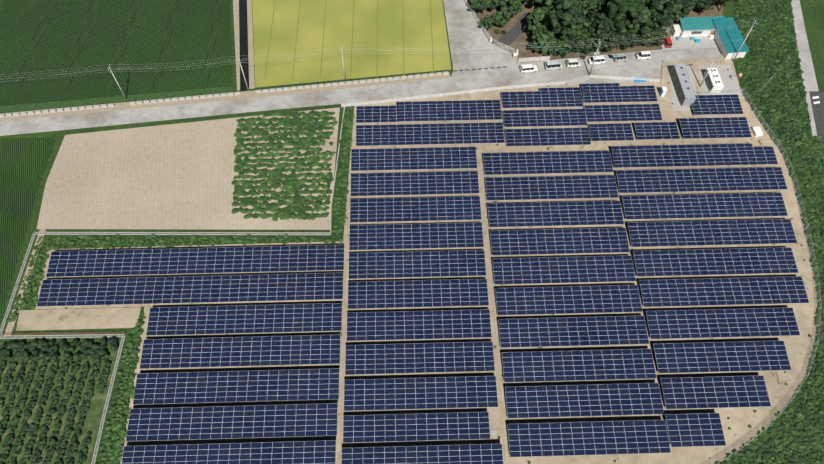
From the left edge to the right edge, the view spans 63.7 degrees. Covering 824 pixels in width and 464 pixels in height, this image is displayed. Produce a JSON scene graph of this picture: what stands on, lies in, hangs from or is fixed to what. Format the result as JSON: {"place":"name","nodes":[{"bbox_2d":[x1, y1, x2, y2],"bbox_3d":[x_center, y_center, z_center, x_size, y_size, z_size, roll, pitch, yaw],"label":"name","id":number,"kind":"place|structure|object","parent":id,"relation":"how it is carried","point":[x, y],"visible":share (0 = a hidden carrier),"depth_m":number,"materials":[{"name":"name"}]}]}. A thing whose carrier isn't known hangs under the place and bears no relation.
{"place":"outdoors","nodes":[
{"label":"outdoors","id":0,"kind":"place"},
{"bbox_2d":[5,229,45,334],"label":"track","id":1,"kind":"structure","parent":0,"point":[10,326],"depth_m":139.35,"materials":[{"name":"beige soil"}]},
{"bbox_2d":[0,342,119,463],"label":"orchard ground","id":2,"kind":"structure","parent":0,"point":[93,416],"depth_m":126.05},
{"bbox_2d":[0,338,117,463],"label":"orchard","id":3,"kind":"object","parent":2,"relation":"on","point":[96,351],"visible":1,"depth_m":126.67,"materials":[{"name":"green plant"}]},
{"bbox_2d":[0,334,125,463],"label":"irrigation channel","id":4,"kind":"object","parent":2,"relation":"on","point":[112,378],"visible":0.98,"depth_m":132.10,"materials":[{"name":"concrete"}]},
{"bbox_2d":[0,0,232,105],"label":"crop field","id":5,"kind":"structure","parent":0,"point":[64,23],"depth_m":174.82,"materials":[{"name":"green plant"}]},
{"bbox_2d":[0,72,450,120],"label":"shoulder","id":6,"kind":"object","parent":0,"point":[243,95],"visible":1,"depth_m":165.80},
{"bbox_2d":[0,71,447,116],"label":"road blocks","id":7,"kind":"structure","parent":6,"relation":"on","point":[204,96],"depth_m":165.79,"materials":[{"name":"concrete"}]},
{"bbox_2d":[0,0,731,135],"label":"road","id":8,"kind":"structure","parent":0,"point":[463,27],"depth_m":168.57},
{"bbox_2d":[453,66,506,71],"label":"grates","id":9,"kind":"object","parent":8,"relation":"on","point":[478,69],"visible":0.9,"depth_m":170.88,"materials":[{"name":"grey metal"}]},
{"bbox_2d":[490,37,517,57],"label":"gate","id":10,"kind":"structure","parent":8,"relation":"on","point":[514,54],"depth_m":173.63,"materials":[{"name":"white metal"}]},
{"bbox_2d":[520,64,537,73],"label":"van","id":11,"kind":"object","parent":8,"relation":"on","point":[524,68],"visible":1,"depth_m":169.49,"materials":[{"name":"white metal"}]},
{"bbox_2d":[544,60,562,70],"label":"van","id":12,"kind":"object","parent":8,"relation":"on","point":[552,65],"visible":1,"depth_m":169.68,"materials":[{"name":"silver metal"}]},
{"bbox_2d":[566,58,579,67],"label":"van","id":13,"kind":"object","parent":8,"relation":"on","point":[575,62],"visible":1,"depth_m":170.14,"materials":[{"name":"white metal"}]},
{"bbox_2d":[565,75,588,85],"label":"concrete slab","id":14,"kind":"structure","parent":8,"relation":"on","point":[577,80],"depth_m":168.34,"materials":[{"name":"concrete"}]},
{"bbox_2d":[589,39,600,74],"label":"pole","id":15,"kind":"object","parent":8,"relation":"on","point":[595,54],"visible":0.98,"depth_m":163.29,"materials":[{"name":"grey concrete"}]},
{"bbox_2d":[588,55,604,64],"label":"van","id":16,"kind":"object","parent":8,"relation":"on","point":[600,59],"visible":0.92,"depth_m":170.81,"materials":[{"name":"white metal"}]},
{"bbox_2d":[612,53,627,62],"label":"car","id":17,"kind":"object","parent":8,"relation":"on","point":[617,57],"visible":0.94,"depth_m":171.16,"materials":[{"name":"grey metal"}]},
{"bbox_2d":[588,75,659,81],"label":"curb","id":18,"kind":"structure","parent":8,"relation":"on","point":[620,78],"depth_m":168.49,"materials":[{"name":"white paint"}]},
{"bbox_2d":[636,51,650,59],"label":"van","id":19,"kind":"object","parent":8,"relation":"on","point":[640,55],"visible":1,"depth_m":171.69,"materials":[{"name":"white metal"}]},
{"bbox_2d":[0,0,823,463],"bbox_3d":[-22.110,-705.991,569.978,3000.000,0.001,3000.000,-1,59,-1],"label":"ground","id":20,"kind":"structure","parent":0,"point":[812,12],"depth_m":152.19,"materials":[{"name":"green plant"}]},
{"bbox_2d":[0,233,35,337],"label":"irrigation channel","id":21,"kind":"object","parent":20,"relation":"on","point":[17,284],"visible":0.94,"depth_m":139.09,"materials":[{"name":"concrete"}]},
{"bbox_2d":[0,138,55,317],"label":"crop","id":22,"kind":"object","parent":20,"relation":"on","point":[23,163],"visible":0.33,"depth_m":151.45,"materials":[{"name":"green plant"}]},
{"bbox_2d":[3,332,125,334],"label":"rusty rail","id":23,"kind":"object","parent":20,"relation":"on","point":[62,333],"visible":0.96,"depth_m":132.84,"materials":[{"name":"brown metal"}]},
{"bbox_2d":[16,307,140,330],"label":"soil patch","id":24,"kind":"object","parent":20,"relation":"on","point":[88,318],"visible":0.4,"depth_m":135.16,"materials":[{"name":"beige soil"}]},
{"bbox_2d":[0,87,232,112],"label":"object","id":25,"kind":"object","parent":20,"relation":"on","point":[49,105],"visible":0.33,"depth_m":165.64,"materials":[{"name":"green plant"}]},
{"bbox_2d":[109,64,126,98],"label":"pole","id":26,"kind":"object","parent":25,"relation":"on","point":[117,82],"visible":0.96,"depth_m":160.71,"materials":[{"name":"grey concrete"}]},
{"bbox_2d":[34,232,330,234],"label":"irrigation channel","id":27,"kind":"object","parent":20,"relation":"on","point":[181,233],"visible":1,"depth_m":145.50,"materials":[{"name":"concrete"}]},
{"bbox_2d":[37,108,339,229],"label":"bare soil field","id":28,"kind":"structure","parent":20,"relation":"on","point":[176,176],"depth_m":152.89,"materials":[{"name":"beige soil"}]},
{"bbox_2d":[231,110,337,220],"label":"vegetable crops","id":29,"kind":"object","parent":28,"relation":"on","point":[289,182],"visible":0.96,"depth_m":154.77,"materials":[{"name":"green plant"}]},
{"bbox_2d":[238,58,248,90],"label":"pole","id":30,"kind":"object","parent":20,"relation":"on","point":[243,75],"visible":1,"depth_m":162.51,"materials":[{"name":"grey concrete"}]},
{"bbox_2d":[233,0,254,89],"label":"channel bank","id":31,"kind":"structure","parent":20,"relation":"on","point":[250,37],"depth_m":175.97,"materials":[{"name":"beige concrete"}]},
{"bbox_2d":[239,0,248,90],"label":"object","id":32,"kind":"structure","parent":31,"relation":"on","point":[243,33],"depth_m":175.75,"materials":[{"name":"black liquid"}]},
{"bbox_2d":[14,0,510,463],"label":"service track","id":33,"kind":"object","parent":20,"relation":"on","point":[292,78],"visible":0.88,"depth_m":170.18,"materials":[{"name":"beige soil"}]},
{"bbox_2d":[330,106,344,233],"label":"kerb","id":34,"kind":"structure","parent":20,"relation":"on","point":[335,174],"depth_m":152.93,"materials":[{"name":"concrete"}]},
{"bbox_2d":[341,46,345,80],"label":"pole","id":35,"kind":"object","parent":20,"relation":"on","point":[343,64],"visible":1,"depth_m":164.24,"materials":[{"name":"grey concrete"}]},
{"bbox_2d":[252,0,450,87],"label":"rice","id":36,"kind":"object","parent":20,"relation":"on","point":[338,14],"visible":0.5,"depth_m":176.55,"materials":[{"name":"yellow plant"}]},
{"bbox_2d":[5,0,823,463],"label":"weeds","id":37,"kind":"object","parent":20,"relation":"on","point":[781,116],"visible":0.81,"depth_m":144.72,"materials":[{"name":"green plant"}]},
{"bbox_2d":[464,0,490,39],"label":"wall","id":38,"kind":"structure","parent":20,"relation":"on","point":[477,20],"depth_m":179.45,"materials":[{"name":"white paint"}]},
{"bbox_2d":[475,0,547,59],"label":"forest floor","id":39,"kind":"structure","parent":20,"relation":"on","point":[518,41],"depth_m":177.72,"materials":[{"name":"brown soil"}]},
{"bbox_2d":[469,0,556,52],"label":"garden trees","id":40,"kind":"object","parent":39,"relation":"on","point":[508,8],"visible":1,"depth_m":174.59,"materials":[{"name":"green plant"}]},
{"bbox_2d":[518,56,549,61],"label":"concrete slab","id":41,"kind":"structure","parent":20,"relation":"on","point":[542,58],"depth_m":171.74,"materials":[{"name":"white paint"}]},
{"bbox_2d":[531,0,738,57],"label":"wood","id":42,"kind":"object","parent":20,"relation":"on","point":[613,15],"visible":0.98,"depth_m":169.73,"materials":[{"name":"green plant"}]},
{"bbox_2d":[548,0,722,58],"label":"wood floor","id":43,"kind":"structure","parent":20,"relation":"on","point":[696,10],"depth_m":177.33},
{"bbox_2d":[671,24,680,36],"bbox_3d":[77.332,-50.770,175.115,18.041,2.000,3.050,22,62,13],"label":"annex","id":44,"kind":"object","parent":20,"relation":"on","point":[674,28],"visible":0.39,"depth_m":176.25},
{"bbox_2d":[662,36,717,49],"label":"yard","id":45,"kind":"structure","parent":20,"relation":"on","point":[686,42],"depth_m":175.72,"materials":[{"name":"concrete"}]},
{"bbox_2d":[663,37,671,47],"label":"red car","id":46,"kind":"object","parent":45,"relation":"on","point":[667,41],"visible":0.85,"depth_m":174.09,"materials":[{"name":"red metal"}]},
{"bbox_2d":[679,16,724,36],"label":"building","id":47,"kind":"structure","parent":20,"relation":"on","point":[695,25],"depth_m":175.89,"materials":[{"name":"teal metal"}]},
{"bbox_2d":[676,29,765,144],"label":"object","id":48,"kind":"object","parent":20,"relation":"on","point":[757,131],"visible":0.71,"depth_m":164.88,"materials":[{"name":"white"}]},
{"bbox_2d":[712,17,748,58],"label":"shed","id":49,"kind":"structure","parent":20,"relation":"on","point":[724,36],"depth_m":173.23,"materials":[{"name":"teal metal"}]},
{"bbox_2d":[732,18,756,61],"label":"pole","id":50,"kind":"object","parent":20,"relation":"on","point":[744,40],"visible":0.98,"depth_m":166.23,"materials":[{"name":"grey concrete"}]},
{"bbox_2d":[1,1,808,81],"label":"wires","id":51,"kind":"object","parent":50,"relation":"attached to","point":[404,48],"visible":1,"depth_m":160.11,"materials":[{"name":"grey metal"}]},
{"bbox_2d":[46,84,795,463],"bbox_3d":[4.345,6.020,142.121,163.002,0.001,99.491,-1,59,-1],"label":"support frame","id":52,"kind":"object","parent":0,"point":[380,444],"depth_m":132.47,"materials":[{"name":"grey metal"}]},
{"bbox_2d":[755,73,801,383],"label":"stays","id":53,"kind":"object","parent":52,"relation":"on","point":[801,258],"visible":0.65,"depth_m":139.69,"materials":[{"name":"silver metal"}]},
{"bbox_2d":[35,57,816,463],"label":"site soil","id":54,"kind":"structure","parent":0,"point":[741,419],"depth_m":139.98,"materials":[{"name":"beige soil"}]},
{"bbox_2d":[37,83,808,463],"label":"solar panel rows","id":55,"kind":"object","parent":54,"relation":"on","point":[527,439],"visible":1,"depth_m":136.55,"materials":[{"name":"photovoltaic glass"},{"name":"aluminium"},{"name":"steel"}]},
{"bbox_2d":[341,81,565,107],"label":"curb","id":56,"kind":"structure","parent":54,"relation":"on","point":[451,93],"depth_m":165.85,"materials":[{"name":"white paint"}]},
{"bbox_2d":[659,86,666,96],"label":"toilet","id":57,"kind":"object","parent":54,"relation":"on","point":[663,91],"visible":0.93,"depth_m":164.82,"materials":[{"name":"white plastic"}]},
{"bbox_2d":[668,65,696,110],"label":"pad","id":58,"kind":"object","parent":54,"relation":"on","point":[676,105],"visible":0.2,"depth_m":167.16,"materials":[{"name":"concrete"}]},
{"bbox_2d":[670,64,695,106],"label":"building","id":59,"kind":"structure","parent":58,"relation":"on","point":[686,96],"depth_m":164.74,"materials":[{"name":"grey"}]},
{"bbox_2d":[700,60,716,86],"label":"pole","id":60,"kind":"object","parent":54,"relation":"on","point":[706,73],"visible":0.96,"depth_m":164.14,"materials":[{"name":"grey concrete"}]},
{"bbox_2d":[698,64,741,94],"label":"pad","id":61,"kind":"object","parent":54,"relation":"on","point":[729,84],"visible":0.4,"depth_m":168.92,"materials":[{"name":"concrete"}]},
{"bbox_2d":[704,68,723,92],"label":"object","id":62,"kind":"object","parent":61,"relation":"on","point":[710,80],"visible":0.83,"depth_m":166.25,"materials":[{"name":"white metal"}]},
{"bbox_2d":[695,89,744,94],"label":"yard fence","id":63,"kind":"object","parent":61,"relation":"on","point":[711,91],"visible":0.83,"depth_m":165.78,"materials":[{"name":"white metal"}]},
{"bbox_2d":[730,73,741,79],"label":"drums","id":64,"kind":"object","parent":61,"relation":"on","point":[732,77],"visible":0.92,"depth_m":168.88,"materials":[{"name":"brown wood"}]},
{"bbox_2d":[717,92,821,463],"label":"fence","id":65,"kind":"object","parent":54,"relation":"on","point":[764,122],"visible":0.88,"depth_m":140.39,"materials":[{"name":"white metal"}]},
{"bbox_2d":[494,12,530,46],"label":"drive","id":66,"kind":"structure","parent":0,"point":[510,36],"depth_m":177.89,"materials":[{"name":"asphalt"}]},
{"bbox_2d":[791,0,818,135],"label":"road","id":67,"kind":"structure","parent":0,"point":[808,74],"depth_m":172.92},
{"bbox_2d":[809,91,823,167],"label":"dike road","id":68,"kind":"structure","parent":0,"point":[818,111],"depth_m":163.57,"materials":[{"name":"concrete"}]}
]}

